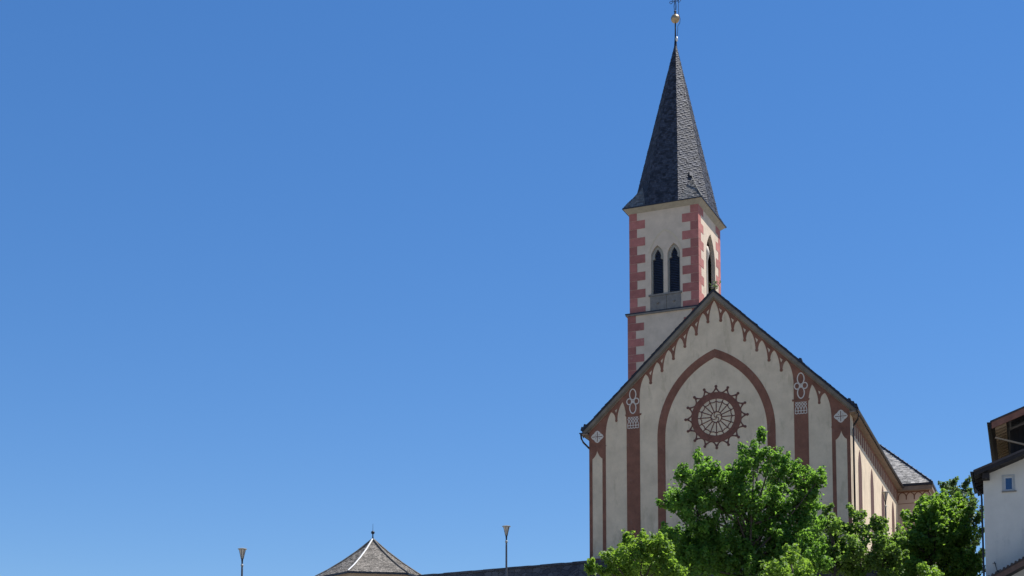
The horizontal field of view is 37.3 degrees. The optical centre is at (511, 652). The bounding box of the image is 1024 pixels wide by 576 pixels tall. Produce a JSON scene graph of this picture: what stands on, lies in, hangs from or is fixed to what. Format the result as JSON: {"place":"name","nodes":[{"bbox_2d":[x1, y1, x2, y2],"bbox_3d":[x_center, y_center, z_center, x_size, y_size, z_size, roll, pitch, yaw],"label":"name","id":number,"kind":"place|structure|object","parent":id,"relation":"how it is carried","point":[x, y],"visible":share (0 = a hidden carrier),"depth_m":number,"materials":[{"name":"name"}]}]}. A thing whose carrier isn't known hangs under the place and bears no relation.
{"place":"outdoors","nodes":[
{"label":"outdoors","id":0,"kind":"place"},
{"bbox_2d":[0,0,1023,575],"label":"sky","id":1,"kind":"structure","parent":0,"point":[288,283],"materials":[{"name":"blue"}]},
{"bbox_2d":[579,0,937,575],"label":"church","id":2,"kind":"structure","parent":0,"point":[715,374],"depth_m":81.55,"materials":[{"name":"beige paint"}]},
{"bbox_2d":[709,281,720,289],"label":"weed plant","id":3,"kind":"object","parent":2,"relation":"on","point":[715,286],"visible":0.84,"depth_m":105.11,"materials":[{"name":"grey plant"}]},
{"bbox_2d":[684,385,748,448],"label":"rose window","id":4,"kind":"structure","parent":2,"relation":"in","point":[733,401],"depth_m":80.18,"materials":[{"name":"paint"}]},
{"bbox_2d":[858,450,863,560],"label":"lancet window","id":5,"kind":"structure","parent":2,"relation":"in","point":[859,457],"depth_m":80.57,"materials":[{"name":"red paint"}]},
{"bbox_2d":[870,469,873,549],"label":"lancet window","id":6,"kind":"structure","parent":2,"relation":"in","point":[871,482],"depth_m":85.24,"materials":[{"name":"red paint"}]},
{"bbox_2d":[881,485,884,517],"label":"lancet window","id":7,"kind":"structure","parent":2,"relation":"in","point":[882,498],"depth_m":90.01,"materials":[{"name":"red paint"}]},
{"bbox_2d":[892,502,894,536],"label":"lancet window","id":8,"kind":"structure","parent":2,"relation":"in","point":[893,519],"depth_m":94.88,"materials":[{"name":"red paint"}]},
{"bbox_3d":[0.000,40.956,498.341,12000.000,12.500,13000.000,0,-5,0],"label":"ground","id":9,"kind":"structure","parent":0,"visible":0},
{"bbox_2d":[238,548,246,575],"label":"street lamp","id":10,"kind":"object","parent":9,"relation":"on","point":[242,551],"visible":1,"depth_m":70.62,"materials":[{"name":"metal"}]},
{"bbox_2d":[315,531,421,575],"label":"hexagonal tower","id":11,"kind":"structure","parent":9,"relation":"on","point":[372,557],"depth_m":91.13,"materials":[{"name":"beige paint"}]},
{"bbox_2d":[417,561,590,575],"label":"roof","id":12,"kind":"structure","parent":9,"relation":"on","point":[575,568],"depth_m":82.95,"materials":[{"name":"stone"}]},
{"bbox_2d":[502,525,510,575],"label":"street lamp","id":13,"kind":"object","parent":9,"relation":"on","point":[506,529],"visible":1,"depth_m":75.76,"materials":[{"name":"metal"}]},
{"bbox_2d":[584,528,690,575],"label":"young tree","id":14,"kind":"object","parent":9,"relation":"on","point":[620,560],"visible":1,"depth_m":56.81,"materials":[{"name":"green plant"}]},
{"bbox_2d":[591,558,701,575],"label":"terrace wall","id":15,"kind":"structure","parent":9,"relation":"on","point":[600,562],"depth_m":79.96,"materials":[{"name":"stone"}]},
{"bbox_2d":[655,426,835,575],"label":"maple tree","id":16,"kind":"object","parent":9,"relation":"on","point":[700,547],"visible":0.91,"depth_m":62.20,"materials":[{"name":"green plant"}]},
{"bbox_2d":[758,543,821,575],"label":"young tree","id":17,"kind":"object","parent":9,"relation":"on","point":[792,565],"visible":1,"depth_m":52.18,"materials":[{"name":"green plant"}]},
{"bbox_2d":[813,502,860,575],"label":"tree","id":18,"kind":"object","parent":9,"relation":"on","point":[834,527],"visible":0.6,"depth_m":67.86,"materials":[{"name":"green plant"}]},
{"bbox_2d":[835,502,877,575],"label":"tree","id":19,"kind":"object","parent":9,"relation":"on","point":[856,547],"visible":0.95,"depth_m":67.51,"materials":[{"name":"green plant"}]},
{"bbox_2d":[815,568,904,575],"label":"terrace wall","id":20,"kind":"structure","parent":9,"relation":"on","point":[872,573],"depth_m":71.63,"materials":[{"name":"stone"}]},
{"bbox_2d":[881,491,888,530],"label":"street lamp","id":21,"kind":"object","parent":9,"relation":"on","point":[885,493],"visible":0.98,"depth_m":82.52,"materials":[{"name":"metal"}]},
{"bbox_2d":[865,513,909,575],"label":"tree","id":22,"kind":"object","parent":9,"relation":"on","point":[887,550],"visible":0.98,"depth_m":67.38,"materials":[{"name":"green plant"}]},
{"bbox_2d":[916,562,944,575],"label":"young tree","id":23,"kind":"object","parent":9,"relation":"on","point":[922,569],"visible":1,"depth_m":52.19,"materials":[{"name":"green plant"}]},
{"bbox_2d":[895,488,985,575],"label":"broadleaf tree","id":24,"kind":"object","parent":9,"relation":"on","point":[938,533],"visible":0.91,"depth_m":70.01,"materials":[{"name":"green plant"}]},
{"bbox_2d":[938,475,984,559],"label":"broadleaf tree","id":25,"kind":"object","parent":9,"relation":"on","point":[951,486],"visible":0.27,"depth_m":75.76,"materials":[{"name":"green plant"}]},
{"bbox_2d":[970,406,1023,575],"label":"house","id":26,"kind":"structure","parent":9,"relation":"on","point":[998,481],"depth_m":62.58,"materials":[{"name":"white paint"}]},
{"bbox_2d":[1002,474,1016,491],"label":"window","id":27,"kind":"structure","parent":26,"relation":"in","point":[1008,484],"depth_m":62.63,"materials":[{"name":"white glass"}]}
]}

